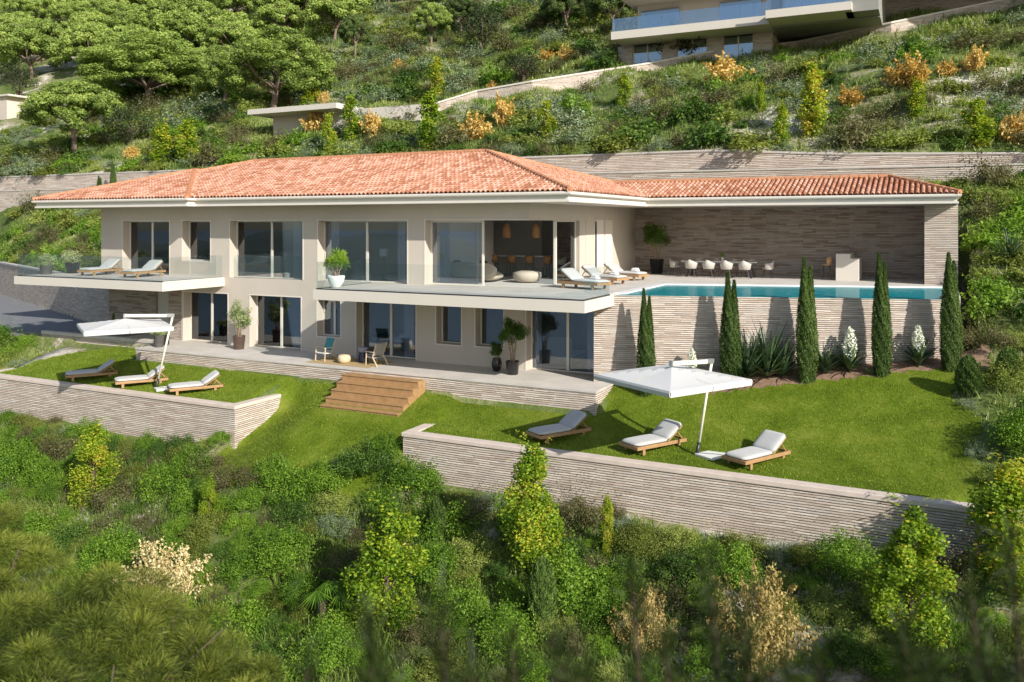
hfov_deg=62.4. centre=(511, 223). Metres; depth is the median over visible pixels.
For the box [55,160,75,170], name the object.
brownish shrub
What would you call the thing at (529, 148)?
dark shrub
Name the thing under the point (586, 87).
brownish shrub
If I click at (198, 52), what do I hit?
pine tree
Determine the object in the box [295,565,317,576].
olive shrub
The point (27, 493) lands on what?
green shrub
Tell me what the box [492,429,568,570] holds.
golden tree
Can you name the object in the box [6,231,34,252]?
dark shrub
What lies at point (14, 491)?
olive shrub
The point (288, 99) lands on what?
brownish shrub
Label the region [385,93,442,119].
brownish shrub
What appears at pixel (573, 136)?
silver shrub
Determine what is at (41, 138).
lime shrub
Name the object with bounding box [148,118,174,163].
golden tree
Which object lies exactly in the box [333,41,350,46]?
silver shrub
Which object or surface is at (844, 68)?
silver shrub
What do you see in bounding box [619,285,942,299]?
pool water
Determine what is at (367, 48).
silver shrub
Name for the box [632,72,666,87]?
brownish shrub
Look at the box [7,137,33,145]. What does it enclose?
silver shrub
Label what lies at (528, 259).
bar stool
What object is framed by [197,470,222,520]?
golden tree
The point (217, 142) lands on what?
green shrub
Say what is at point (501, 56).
olive shrub
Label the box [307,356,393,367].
rug
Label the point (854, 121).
brownish shrub
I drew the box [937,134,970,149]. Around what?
dark shrub
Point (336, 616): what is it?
green shrub
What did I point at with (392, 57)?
silver shrub
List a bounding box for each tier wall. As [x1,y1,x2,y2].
[0,188,82,211]
[583,163,1023,181]
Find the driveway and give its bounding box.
[0,293,139,336]
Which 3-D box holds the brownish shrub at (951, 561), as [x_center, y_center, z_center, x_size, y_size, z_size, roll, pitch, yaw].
[10.536,7.735,20.246,3.182,2.194,2.662,0,0,-43]
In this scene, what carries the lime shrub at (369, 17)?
on the hillside ground at (48, 74)
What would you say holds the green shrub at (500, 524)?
on the hillside ground at (48, 74)
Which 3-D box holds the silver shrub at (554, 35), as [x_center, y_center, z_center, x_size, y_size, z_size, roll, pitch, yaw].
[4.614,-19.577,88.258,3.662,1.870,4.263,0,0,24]
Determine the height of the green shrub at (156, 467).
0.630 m
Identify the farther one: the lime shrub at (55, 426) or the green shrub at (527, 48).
the green shrub at (527, 48)
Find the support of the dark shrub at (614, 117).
on the hillside ground at (48, 74)
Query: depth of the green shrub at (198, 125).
82.92 m
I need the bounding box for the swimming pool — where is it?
[594,283,959,385]
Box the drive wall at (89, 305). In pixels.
[0,261,108,322]
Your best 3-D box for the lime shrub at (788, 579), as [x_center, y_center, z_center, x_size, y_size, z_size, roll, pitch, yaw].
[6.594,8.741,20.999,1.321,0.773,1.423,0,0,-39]
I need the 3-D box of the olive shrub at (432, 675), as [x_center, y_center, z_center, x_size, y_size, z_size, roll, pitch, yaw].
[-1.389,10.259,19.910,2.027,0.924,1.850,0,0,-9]
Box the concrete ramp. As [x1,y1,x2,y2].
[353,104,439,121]
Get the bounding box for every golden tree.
[66,416,124,510]
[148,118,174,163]
[173,113,200,162]
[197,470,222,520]
[300,88,314,104]
[312,86,321,101]
[320,112,337,153]
[340,93,364,141]
[340,486,429,633]
[413,87,448,150]
[426,56,446,97]
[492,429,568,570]
[535,99,558,138]
[600,488,614,558]
[615,70,632,108]
[754,78,766,111]
[772,99,791,145]
[797,55,829,138]
[857,492,959,656]
[906,76,928,118]
[956,96,998,147]
[957,443,1023,613]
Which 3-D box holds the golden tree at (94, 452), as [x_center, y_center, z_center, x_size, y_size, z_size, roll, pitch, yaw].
[-14.401,8.365,29.271,1.912,3.320,1.519,0,0,-20]
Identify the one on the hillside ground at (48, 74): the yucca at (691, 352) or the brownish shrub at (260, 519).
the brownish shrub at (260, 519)
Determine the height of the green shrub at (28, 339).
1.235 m
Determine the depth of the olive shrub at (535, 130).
59.15 m
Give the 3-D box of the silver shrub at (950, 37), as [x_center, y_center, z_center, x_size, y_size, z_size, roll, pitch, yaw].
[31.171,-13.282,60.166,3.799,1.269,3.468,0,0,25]
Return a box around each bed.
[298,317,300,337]
[370,323,414,349]
[542,336,586,366]
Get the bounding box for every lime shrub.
[0,126,9,132]
[0,141,37,155]
[0,342,26,366]
[3,490,32,511]
[4,242,12,251]
[6,253,23,263]
[8,248,27,259]
[14,497,61,519]
[16,139,67,155]
[24,208,52,224]
[30,251,43,259]
[34,135,50,144]
[46,421,64,431]
[50,135,70,144]
[52,553,79,571]
[53,208,76,221]
[56,512,80,528]
[70,128,88,134]
[75,246,99,259]
[77,125,110,140]
[81,158,102,166]
[83,248,100,259]
[84,134,108,146]
[84,210,100,226]
[88,165,102,170]
[103,565,135,583]
[122,99,137,110]
[124,141,153,153]
[135,127,151,137]
[166,81,190,91]
[166,87,187,95]
[191,92,210,101]
[195,436,213,448]
[198,582,227,599]
[210,125,229,135]
[224,153,256,162]
[226,95,268,112]
[228,119,256,131]
[231,116,249,124]
[231,645,257,664]
[237,86,255,99]
[252,131,304,158]
[277,97,289,106]
[305,485,358,517]
[313,142,359,155]
[315,28,332,41]
[333,48,358,57]
[363,13,375,19]
[368,116,414,132]
[372,27,389,35]
[377,17,402,29]
[396,27,425,41]
[396,121,421,133]
[399,51,423,65]
[409,599,423,621]
[444,117,469,126]
[445,522,504,567]
[456,39,468,44]
[500,121,534,131]
[503,97,552,125]
[510,12,530,26]
[515,36,539,46]
[515,131,545,145]
[520,93,538,100]
[521,5,538,17]
[527,607,568,636]
[554,607,585,626]
[568,61,584,68]
[583,130,607,144]
[584,113,609,124]
[591,656,628,681]
[601,10,632,24]
[639,87,663,99]
[657,521,708,553]
[663,73,686,81]
[682,74,702,82]
[702,104,751,123]
[710,97,742,109]
[732,81,755,93]
[736,76,757,86]
[742,57,754,64]
[757,557,801,593]
[789,669,814,681]
[796,574,862,628]
[828,569,917,622]
[848,616,883,647]
[860,126,918,147]
[869,37,889,45]
[877,120,900,128]
[883,119,943,145]
[902,30,920,39]
[916,175,952,184]
[923,107,954,121]
[948,182,980,195]
[951,44,1008,66]
[951,95,972,105]
[957,24,991,35]
[968,451,1020,495]
[970,245,1012,264]
[977,354,1023,390]
[986,51,1016,66]
[987,184,1017,197]
[997,322,1023,349]
[1015,234,1023,254]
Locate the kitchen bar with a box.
[494,254,552,276]
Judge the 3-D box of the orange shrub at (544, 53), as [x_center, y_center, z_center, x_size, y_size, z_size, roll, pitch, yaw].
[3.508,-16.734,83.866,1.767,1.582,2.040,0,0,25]
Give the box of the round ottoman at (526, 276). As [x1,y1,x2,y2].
[513,270,541,282]
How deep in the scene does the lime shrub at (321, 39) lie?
117.04 m
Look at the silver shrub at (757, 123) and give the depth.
52.38 m
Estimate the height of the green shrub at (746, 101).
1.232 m
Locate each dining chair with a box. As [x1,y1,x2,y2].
[669,258,680,275]
[685,259,696,276]
[693,258,703,273]
[702,260,714,277]
[710,258,721,275]
[720,260,732,278]
[728,259,738,275]
[738,260,750,278]
[745,259,756,276]
[762,260,773,278]
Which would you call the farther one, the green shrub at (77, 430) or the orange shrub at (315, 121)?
the orange shrub at (315, 121)
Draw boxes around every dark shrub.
[0,134,15,146]
[0,226,10,240]
[0,253,10,262]
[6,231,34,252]
[29,426,47,439]
[30,224,55,237]
[38,535,79,566]
[43,609,83,635]
[45,246,68,263]
[46,507,99,549]
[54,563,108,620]
[57,160,81,175]
[60,132,85,146]
[61,141,81,150]
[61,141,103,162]
[71,226,94,241]
[73,165,85,171]
[82,235,100,251]
[84,150,101,159]
[86,665,118,681]
[100,426,124,452]
[100,460,125,477]
[103,475,121,489]
[108,154,119,159]
[116,76,146,96]
[119,500,145,517]
[122,534,165,568]
[125,152,147,161]
[128,444,148,464]
[134,76,177,99]
[147,431,170,458]
[149,119,177,138]
[159,428,193,455]
[160,139,200,160]
[179,110,207,123]
[184,477,205,492]
[194,100,212,113]
[196,126,216,138]
[199,530,232,560]
[206,100,231,115]
[206,122,227,132]
[230,107,250,121]
[250,623,294,674]
[253,604,288,634]
[262,491,322,529]
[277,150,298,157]
[300,22,316,35]
[304,128,326,143]
[308,149,324,156]
[324,420,400,487]
[329,88,349,98]
[355,78,392,95]
[365,135,405,152]
[366,41,392,55]
[380,76,425,103]
[389,63,429,83]
[392,140,415,151]
[397,75,423,91]
[399,129,418,140]
[420,60,450,77]
[423,482,447,506]
[444,139,473,149]
[463,40,477,47]
[471,545,511,580]
[475,0,515,16]
[479,130,500,145]
[489,27,531,50]
[500,0,536,11]
[506,121,538,138]
[509,22,523,32]
[522,141,547,155]
[527,0,573,24]
[550,525,597,568]
[557,102,594,118]
[561,28,606,56]
[587,49,622,69]
[590,43,617,56]
[594,18,616,32]
[601,111,615,119]
[607,94,625,103]
[607,107,666,144]
[607,111,631,121]
[608,103,635,115]
[637,525,702,586]
[653,81,733,124]
[669,98,684,107]
[673,82,695,94]
[677,108,740,149]
[693,117,730,133]
[695,78,712,89]
[731,69,763,84]
[732,116,750,128]
[733,63,773,82]
[795,71,808,82]
[810,609,882,676]
[813,48,835,59]
[818,62,835,68]
[820,110,842,123]
[823,70,845,83]
[827,104,853,123]
[829,101,855,115]
[847,48,865,57]
[883,32,927,56]
[900,31,924,42]
[904,48,939,64]
[914,67,937,79]
[925,592,954,617]
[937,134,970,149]
[938,542,1017,612]
[984,97,1023,114]
[985,9,1010,23]
[985,111,1006,124]
[1005,291,1023,320]
[1006,69,1023,89]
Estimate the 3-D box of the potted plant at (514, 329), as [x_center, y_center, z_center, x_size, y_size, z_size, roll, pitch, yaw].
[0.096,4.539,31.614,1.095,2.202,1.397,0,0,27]
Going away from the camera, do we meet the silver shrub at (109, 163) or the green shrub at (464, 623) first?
the green shrub at (464, 623)
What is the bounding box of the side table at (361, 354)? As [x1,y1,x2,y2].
[357,347,367,361]
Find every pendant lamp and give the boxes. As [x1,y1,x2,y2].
[503,220,510,237]
[532,220,540,237]
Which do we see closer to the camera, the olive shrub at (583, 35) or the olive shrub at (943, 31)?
the olive shrub at (943, 31)
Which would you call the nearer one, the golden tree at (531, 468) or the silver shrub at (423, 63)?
the golden tree at (531, 468)
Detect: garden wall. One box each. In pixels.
[0,367,280,448]
[402,423,1023,567]
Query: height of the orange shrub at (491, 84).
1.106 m
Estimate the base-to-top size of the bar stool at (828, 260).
1.003 m
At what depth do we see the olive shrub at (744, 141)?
48.70 m
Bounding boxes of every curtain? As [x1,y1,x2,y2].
[293,222,301,277]
[326,222,338,278]
[398,222,405,281]
[404,304,413,356]
[440,222,449,282]
[533,311,541,367]
[587,312,593,371]
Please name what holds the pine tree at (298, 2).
on the hillside ground at (48, 74)
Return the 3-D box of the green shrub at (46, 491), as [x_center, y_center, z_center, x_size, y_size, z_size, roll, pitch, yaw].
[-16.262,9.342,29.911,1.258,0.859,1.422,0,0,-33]
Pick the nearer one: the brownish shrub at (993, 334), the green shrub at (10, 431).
the brownish shrub at (993, 334)
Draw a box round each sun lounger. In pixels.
[65,359,117,381]
[77,258,122,275]
[114,365,167,387]
[119,260,165,277]
[167,370,222,395]
[525,409,591,443]
[557,268,610,289]
[581,264,628,284]
[603,262,648,280]
[619,419,686,455]
[722,430,790,469]
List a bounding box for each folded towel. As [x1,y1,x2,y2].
[590,275,599,278]
[609,271,618,274]
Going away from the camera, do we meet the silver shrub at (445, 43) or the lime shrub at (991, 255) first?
the lime shrub at (991, 255)
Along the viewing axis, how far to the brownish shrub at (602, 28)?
91.85 m
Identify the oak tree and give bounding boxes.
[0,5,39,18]
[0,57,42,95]
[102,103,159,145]
[455,3,503,48]
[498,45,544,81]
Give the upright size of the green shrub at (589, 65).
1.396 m
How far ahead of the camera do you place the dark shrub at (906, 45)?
60.14 m
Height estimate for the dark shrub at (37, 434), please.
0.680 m
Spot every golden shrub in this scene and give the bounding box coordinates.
[107,535,221,607]
[607,582,677,657]
[704,558,816,681]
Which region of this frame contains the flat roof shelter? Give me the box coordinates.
[247,103,360,135]
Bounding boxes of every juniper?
[382,492,405,547]
[427,496,447,544]
[527,556,559,631]
[953,354,983,397]
[995,346,1023,382]
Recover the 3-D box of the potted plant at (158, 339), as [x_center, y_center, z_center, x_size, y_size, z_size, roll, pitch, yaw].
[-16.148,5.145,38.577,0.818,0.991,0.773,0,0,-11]
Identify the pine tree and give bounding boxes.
[0,0,18,10]
[0,11,33,23]
[0,16,42,57]
[0,28,72,78]
[0,53,16,72]
[0,499,79,657]
[0,557,272,681]
[8,0,35,13]
[11,18,64,62]
[16,80,134,151]
[22,0,60,18]
[43,0,90,6]
[43,1,72,20]
[54,21,111,60]
[59,20,106,55]
[60,9,111,28]
[62,2,91,18]
[72,34,218,102]
[74,44,137,83]
[84,0,129,19]
[89,0,135,8]
[93,23,148,45]
[104,9,136,28]
[110,4,141,16]
[113,28,193,85]
[123,0,155,5]
[127,0,199,32]
[141,644,286,681]
[146,0,205,3]
[146,9,220,47]
[166,0,215,22]
[172,47,210,75]
[188,8,258,42]
[189,44,256,101]
[200,20,257,48]
[209,23,339,107]
[213,0,261,18]
[249,0,306,25]
[252,0,307,35]
[265,0,321,13]
[271,507,1023,681]
[302,0,362,40]
[306,0,374,16]
[338,13,373,56]
[407,1,452,45]
[442,0,483,35]
[540,0,590,23]
[582,0,637,31]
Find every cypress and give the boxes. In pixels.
[96,175,102,185]
[110,161,116,182]
[636,288,656,396]
[718,271,742,389]
[795,256,819,383]
[870,252,893,376]
[938,252,964,371]
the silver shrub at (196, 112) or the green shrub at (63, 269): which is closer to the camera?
the green shrub at (63, 269)
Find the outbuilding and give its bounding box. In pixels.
[0,94,28,119]
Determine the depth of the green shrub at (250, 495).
27.09 m
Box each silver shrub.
[0,127,30,140]
[0,156,32,177]
[2,151,34,162]
[6,353,26,366]
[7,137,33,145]
[8,156,50,176]
[17,124,43,134]
[19,562,61,586]
[25,129,44,137]
[37,145,55,153]
[50,118,64,127]
[71,209,98,217]
[87,154,100,161]
[94,124,117,136]
[98,157,120,166]
[103,132,123,140]
[142,96,192,113]
[143,105,204,127]
[166,89,220,110]
[169,104,215,118]
[171,152,198,164]
[200,95,237,111]
[206,102,240,115]
[289,143,321,156]
[290,92,307,103]
[301,133,345,147]
[305,502,369,538]
[312,87,334,95]
[312,95,370,106]
[314,33,341,43]
[320,44,360,63]
[320,117,364,134]
[325,82,379,101]
[329,139,354,149]
[329,445,352,468]
[332,79,349,87]
[332,104,384,122]
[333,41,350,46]
[344,50,376,65]
[354,143,377,153]
[356,44,372,53]
[356,59,373,69]
[357,81,408,102]
[363,43,386,56]
[365,64,380,71]
[366,0,396,13]
[368,33,385,45]
[370,44,416,65]
[381,17,407,28]
[382,12,395,17]
[399,37,424,49]
[399,125,457,147]
[406,52,460,70]
[434,18,457,27]
[437,39,455,47]
[440,57,491,84]
[440,77,474,94]
[444,61,466,70]
[447,39,501,61]
[464,99,483,110]
[465,475,505,512]
[497,141,522,151]
[505,145,525,154]
[512,95,545,112]
[522,0,541,6]
[526,97,610,129]
[536,92,566,103]
[536,119,608,144]
[537,27,571,43]
[539,29,556,41]
[541,22,562,28]
[541,99,562,108]
[554,87,584,101]
[580,88,601,100]
[582,48,613,60]
[612,98,668,117]
[612,507,636,531]
[634,130,671,151]
[646,69,698,89]
[694,86,744,98]
[735,57,781,71]
[743,528,809,568]
[749,118,776,126]
[751,76,803,92]
[764,76,845,107]
[765,99,802,112]
[773,78,822,93]
[773,137,800,150]
[786,600,817,630]
[798,48,814,57]
[806,127,855,145]
[827,62,854,72]
[840,40,903,61]
[846,36,882,54]
[849,59,872,69]
[870,50,933,77]
[902,25,919,32]
[924,32,958,46]
[925,26,977,42]
[957,391,977,408]
[962,436,999,459]
[963,85,1020,104]
[985,102,1023,119]
[998,7,1023,25]
[1000,655,1023,681]
[1010,8,1023,20]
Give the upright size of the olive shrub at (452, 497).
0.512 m
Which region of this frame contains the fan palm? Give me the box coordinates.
[281,567,358,627]
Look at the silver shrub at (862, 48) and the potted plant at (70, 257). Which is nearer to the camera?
the potted plant at (70, 257)
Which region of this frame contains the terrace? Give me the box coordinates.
[125,334,613,415]
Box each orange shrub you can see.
[122,144,140,158]
[299,112,324,132]
[317,90,332,103]
[357,107,382,137]
[393,58,402,68]
[457,109,493,140]
[485,80,497,87]
[492,90,516,128]
[535,49,554,60]
[556,43,577,62]
[702,50,755,83]
[834,83,864,106]
[880,50,932,90]
[933,57,961,76]
[958,44,988,71]
[996,109,1023,143]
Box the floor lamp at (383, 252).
[379,249,388,279]
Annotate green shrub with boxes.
[0,239,10,249]
[0,247,14,258]
[0,318,23,349]
[0,332,21,361]
[0,409,19,424]
[0,421,21,439]
[0,425,44,460]
[0,427,49,485]
[0,436,14,449]
[0,484,15,502]
[0,525,58,577]
[0,647,54,681]
[1,485,78,553]
[8,221,28,236]
[11,328,38,350]
[13,455,64,489]
[17,488,40,499]
[21,244,43,261]
[31,127,42,132]
[32,418,48,433]
[36,480,68,502]
[39,251,68,271]
[39,560,94,597]
[40,208,63,225]
[40,242,59,256]
[40,465,72,491]
[50,154,85,169]
[55,506,81,522]
[56,238,82,255]
[57,227,74,238]
[57,259,83,271]
[57,450,85,472]
[63,410,102,438]
[68,446,82,461]
[71,217,93,232]
[75,518,156,574]
[79,215,95,225]
[79,421,116,439]
[84,227,100,243]
[86,123,102,133]
[88,220,100,232]
[88,226,100,240]
[108,433,123,442]
[115,153,147,171]
[119,448,203,506]
[123,112,147,122]
[130,645,157,669]
[132,425,166,451]
[148,459,167,473]
[155,524,200,559]
[160,513,195,537]
[160,566,204,615]
[168,122,197,134]
[169,432,224,478]
[169,480,204,515]
[182,553,220,588]
[192,118,210,128]
[194,579,276,647]
[204,494,235,515]
[206,136,228,148]
[207,429,235,445]
[211,146,254,165]
[211,540,290,591]
[217,139,242,156]
[217,505,258,538]
[222,474,270,513]
[226,527,253,551]
[227,539,258,556]
[230,89,260,100]
[232,571,275,599]
[238,137,274,152]
[247,509,339,582]
[248,518,278,547]
[252,451,293,479]
[254,449,326,508]
[271,598,364,681]
[271,607,301,638]
[277,123,315,147]
[277,559,335,611]
[299,449,352,493]
[302,24,326,43]
[303,570,391,638]
[336,638,368,668]
[358,481,406,515]
[362,444,447,501]
[367,423,405,457]
[381,661,420,681]
[390,522,475,588]
[404,486,492,545]
[417,559,503,633]
[443,45,460,53]
[450,617,479,642]
[463,581,552,669]
[473,94,488,104]
[475,59,515,85]
[484,96,511,111]
[492,572,529,599]
[493,502,535,538]
[495,502,521,523]
[497,588,527,618]
[503,527,624,621]
[507,644,564,681]
[515,40,540,53]
[518,488,556,518]
[549,88,596,112]
[563,86,577,92]
[577,579,631,638]
[578,619,619,657]
[580,531,603,549]
[582,56,601,69]
[584,554,658,605]
[620,658,662,681]
[629,652,663,681]
[664,65,679,76]
[677,570,727,616]
[681,626,733,680]
[683,523,776,598]
[687,610,713,645]
[693,71,735,96]
[694,652,761,681]
[735,92,758,108]
[761,612,801,636]
[771,50,792,60]
[788,523,885,582]
[789,561,821,597]
[789,638,837,678]
[826,46,857,61]
[866,634,939,681]
[895,34,948,60]
[918,602,968,644]
[921,650,957,679]
[951,16,973,25]
[952,628,1010,672]
[958,219,1019,253]
[959,274,1023,320]
[959,480,1021,551]
[962,267,1016,296]
[962,659,974,681]
[969,214,1012,231]
[975,605,1013,629]
[977,389,1023,455]
[981,195,1023,225]
[987,210,1023,240]
[999,185,1023,213]
[1003,382,1023,411]
[1012,163,1023,179]
[1013,186,1023,197]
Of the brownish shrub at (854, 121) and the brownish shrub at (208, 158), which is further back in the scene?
the brownish shrub at (208, 158)
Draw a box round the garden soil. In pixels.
[670,344,990,393]
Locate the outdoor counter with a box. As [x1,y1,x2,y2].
[836,252,861,280]
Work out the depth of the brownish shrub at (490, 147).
57.73 m
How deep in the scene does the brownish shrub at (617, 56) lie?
74.56 m
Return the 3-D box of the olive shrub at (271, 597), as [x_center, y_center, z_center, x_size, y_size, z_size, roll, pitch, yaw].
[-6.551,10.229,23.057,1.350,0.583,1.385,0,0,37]
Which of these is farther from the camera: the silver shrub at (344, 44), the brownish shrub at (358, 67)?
the silver shrub at (344, 44)
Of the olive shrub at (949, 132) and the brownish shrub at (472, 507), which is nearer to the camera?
the brownish shrub at (472, 507)
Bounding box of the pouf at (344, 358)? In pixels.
[338,354,350,363]
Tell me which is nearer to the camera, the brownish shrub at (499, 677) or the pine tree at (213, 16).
the brownish shrub at (499, 677)
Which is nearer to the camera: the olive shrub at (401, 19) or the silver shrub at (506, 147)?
the silver shrub at (506, 147)
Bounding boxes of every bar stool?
[491,255,498,270]
[506,255,515,274]
[525,255,533,268]
[542,256,552,276]
[821,257,831,279]
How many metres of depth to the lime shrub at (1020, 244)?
33.80 m
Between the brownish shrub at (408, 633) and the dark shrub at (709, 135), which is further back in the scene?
the dark shrub at (709, 135)
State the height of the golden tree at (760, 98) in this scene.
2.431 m
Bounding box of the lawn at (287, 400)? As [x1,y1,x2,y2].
[1,347,994,505]
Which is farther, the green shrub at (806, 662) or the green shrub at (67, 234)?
the green shrub at (67, 234)
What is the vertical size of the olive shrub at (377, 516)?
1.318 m
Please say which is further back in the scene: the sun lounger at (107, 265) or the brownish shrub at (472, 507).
the sun lounger at (107, 265)
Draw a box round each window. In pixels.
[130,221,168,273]
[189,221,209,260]
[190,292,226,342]
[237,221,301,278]
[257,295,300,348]
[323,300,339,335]
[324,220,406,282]
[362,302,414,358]
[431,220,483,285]
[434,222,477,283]
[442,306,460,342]
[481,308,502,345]
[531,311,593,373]
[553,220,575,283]
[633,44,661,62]
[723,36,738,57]
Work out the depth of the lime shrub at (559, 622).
20.42 m
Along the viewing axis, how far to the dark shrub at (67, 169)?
76.31 m
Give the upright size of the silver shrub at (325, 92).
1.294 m
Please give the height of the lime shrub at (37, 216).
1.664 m
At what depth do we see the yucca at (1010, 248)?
32.86 m
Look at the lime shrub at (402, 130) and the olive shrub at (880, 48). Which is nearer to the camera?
the olive shrub at (880, 48)
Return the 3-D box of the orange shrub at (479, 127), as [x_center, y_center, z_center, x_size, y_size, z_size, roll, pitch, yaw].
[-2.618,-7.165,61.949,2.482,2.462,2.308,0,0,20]
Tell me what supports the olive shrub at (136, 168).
on the hillside ground at (48, 74)
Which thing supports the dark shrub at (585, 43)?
on the hillside ground at (48, 74)
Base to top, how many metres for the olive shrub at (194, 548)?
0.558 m
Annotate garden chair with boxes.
[315,337,337,361]
[365,342,388,366]
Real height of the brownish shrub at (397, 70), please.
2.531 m
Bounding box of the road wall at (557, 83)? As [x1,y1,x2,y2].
[437,0,1023,110]
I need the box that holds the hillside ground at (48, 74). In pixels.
[0,0,1023,681]
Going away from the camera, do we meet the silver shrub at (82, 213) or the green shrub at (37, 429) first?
the green shrub at (37, 429)
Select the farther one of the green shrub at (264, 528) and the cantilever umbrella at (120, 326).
the cantilever umbrella at (120, 326)
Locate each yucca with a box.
[686,348,708,370]
[710,334,784,377]
[736,320,813,375]
[756,333,810,375]
[793,343,851,373]
[827,326,875,372]
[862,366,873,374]
[894,324,939,366]
[984,228,1023,258]
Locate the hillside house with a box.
[611,0,993,64]
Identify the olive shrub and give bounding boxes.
[0,152,20,164]
[2,128,21,135]
[3,206,24,218]
[3,408,38,425]
[6,487,29,496]
[10,227,38,243]
[21,416,48,429]
[30,161,59,176]
[31,431,62,445]
[39,114,65,127]
[47,132,77,143]
[54,260,81,271]
[55,212,84,230]
[68,536,89,551]
[85,211,96,217]
[114,436,135,452]
[115,461,151,477]
[121,443,135,457]
[132,164,151,170]
[133,106,168,118]
[142,107,193,121]
[147,158,168,170]
[156,545,203,580]
[163,438,196,460]
[171,88,196,100]
[175,537,209,557]
[178,499,236,548]
[200,593,219,621]
[252,585,289,613]
[258,96,278,102]
[287,605,315,625]
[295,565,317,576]
[296,509,321,534]
[317,42,338,52]
[325,541,347,559]
[328,47,348,53]
[351,534,373,553]
[356,487,431,540]
[383,18,419,35]
[389,118,412,125]
[392,12,409,25]
[408,92,424,101]
[411,83,427,90]
[411,642,488,681]
[439,120,467,136]
[441,489,469,502]
[447,559,482,587]
[455,103,493,121]
[482,130,503,137]
[488,132,520,143]
[492,45,524,61]
[500,488,527,501]
[513,93,526,99]
[528,124,544,133]
[532,26,545,35]
[540,37,572,54]
[549,37,572,46]
[552,21,602,42]
[558,141,578,153]
[574,10,611,26]
[578,121,646,153]
[600,507,674,561]
[615,114,635,124]
[641,82,667,91]
[641,100,671,112]
[678,71,695,76]
[711,518,782,569]
[722,121,788,152]
[734,91,755,101]
[758,583,810,621]
[763,80,780,90]
[769,86,795,98]
[775,534,824,568]
[788,55,824,72]
[815,67,837,76]
[848,55,863,62]
[860,83,890,96]
[862,51,894,67]
[867,43,889,53]
[923,71,977,92]
[926,24,955,37]
[932,122,968,138]
[942,173,971,187]
[953,181,1005,203]
[963,108,1000,120]
[964,262,998,280]
[985,619,1023,663]
[990,192,1022,207]
[992,245,1023,265]
[998,257,1023,290]
[999,174,1023,189]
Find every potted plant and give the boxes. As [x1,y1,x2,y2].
[37,253,56,274]
[62,249,81,272]
[150,331,165,346]
[163,331,171,344]
[227,297,251,349]
[322,247,350,287]
[489,341,502,371]
[497,316,530,374]
[642,223,670,273]
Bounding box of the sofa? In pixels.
[450,260,502,280]
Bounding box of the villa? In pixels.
[14,149,961,375]
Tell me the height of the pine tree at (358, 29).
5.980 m
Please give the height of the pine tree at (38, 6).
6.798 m
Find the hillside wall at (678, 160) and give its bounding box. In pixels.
[0,150,1023,189]
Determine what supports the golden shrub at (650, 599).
on the hillside ground at (48, 74)
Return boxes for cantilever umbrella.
[77,313,174,391]
[594,358,752,460]
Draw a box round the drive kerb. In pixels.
[41,330,153,347]
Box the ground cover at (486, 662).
[0,0,1023,681]
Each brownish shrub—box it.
[0,330,18,349]
[2,157,25,168]
[11,187,43,210]
[12,417,83,460]
[13,414,40,439]
[14,236,46,259]
[24,216,67,243]
[25,143,78,165]
[39,662,82,681]
[42,408,66,424]
[49,230,64,242]
[51,454,158,512]
[52,145,68,154]
[53,232,100,260]
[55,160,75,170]
[55,483,84,503]
[57,243,100,266]
[70,228,98,244]
[80,500,131,535]
[84,117,102,128]
[86,115,100,122]
[95,132,111,144]
[114,446,136,465]
[123,92,179,114]
[126,88,140,99]
[127,497,170,530]
[130,157,150,165]
[139,93,165,105]
[143,448,164,467]
[144,528,162,544]
[171,107,189,115]
[171,133,233,166]
[177,422,240,478]
[183,436,279,495]
[207,111,218,121]
[207,576,231,604]
[209,111,228,123]
[215,125,257,145]
[216,104,236,123]
[218,121,246,138]
[220,121,262,137]
[251,128,292,145]
[254,138,288,149]
[255,501,278,527]
[271,87,308,105]
[306,16,334,35]
[310,571,350,609]
[311,524,364,579]
[330,59,365,81]
[333,49,380,74]
[344,515,370,544]
[353,70,376,83]
[353,127,398,145]
[358,537,423,555]
[360,55,389,69]
[370,66,394,75]
[370,73,394,84]
[373,22,417,50]
[378,585,480,664]
[379,47,397,58]
[382,54,420,76]
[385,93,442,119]
[388,0,423,14]
[395,33,416,46]
[402,39,439,57]
[402,148,432,151]
[413,115,481,149]
[418,81,432,94]
[433,30,458,44]
[433,44,460,60]
[441,29,455,37]
[443,111,460,122]
[445,468,515,523]
[448,42,467,59]
[456,73,477,88]
[461,54,485,67]
[469,139,507,150]
[475,18,509,34]
[480,23,530,51]
[485,666,517,681]
[499,0,537,20]
[502,51,556,80]
[510,0,561,33]
[528,37,546,50]
[531,140,557,154]
[533,641,586,681]
[538,603,601,659]
[543,54,569,71]
[543,462,619,536]
[548,18,582,35]
[567,42,599,58]
[573,75,601,92]
[582,537,613,568]
[590,19,623,32]
[594,492,635,518]
[595,120,621,134]
[596,28,620,48]
[603,37,621,51]
[604,9,637,27]
[605,116,627,128]
[606,18,637,30]
[606,49,621,60]
[612,560,708,619]
[620,90,651,108]
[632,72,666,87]
[637,12,706,54]
[638,93,664,104]
[639,94,686,123]
[647,81,680,97]
[657,616,708,654]
[661,126,689,145]
[680,91,713,109]
[688,73,756,106]
[731,565,762,600]
[760,53,811,85]
[801,98,904,135]
[805,109,891,149]
[837,659,882,681]
[853,95,900,120]
[875,495,992,596]
[878,82,937,113]
[878,628,983,681]
[885,118,911,132]
[918,88,942,104]
[924,11,1022,51]
[947,147,1020,188]
[948,60,1020,94]
[958,188,1016,221]
[960,298,1023,353]
[987,73,1023,98]
[988,106,1023,148]
[992,159,1018,176]
[997,22,1023,43]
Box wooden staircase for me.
[320,372,424,416]
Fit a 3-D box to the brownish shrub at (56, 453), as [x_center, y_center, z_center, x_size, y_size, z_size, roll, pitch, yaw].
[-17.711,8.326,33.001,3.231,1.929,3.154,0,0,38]
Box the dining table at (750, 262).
[681,260,760,277]

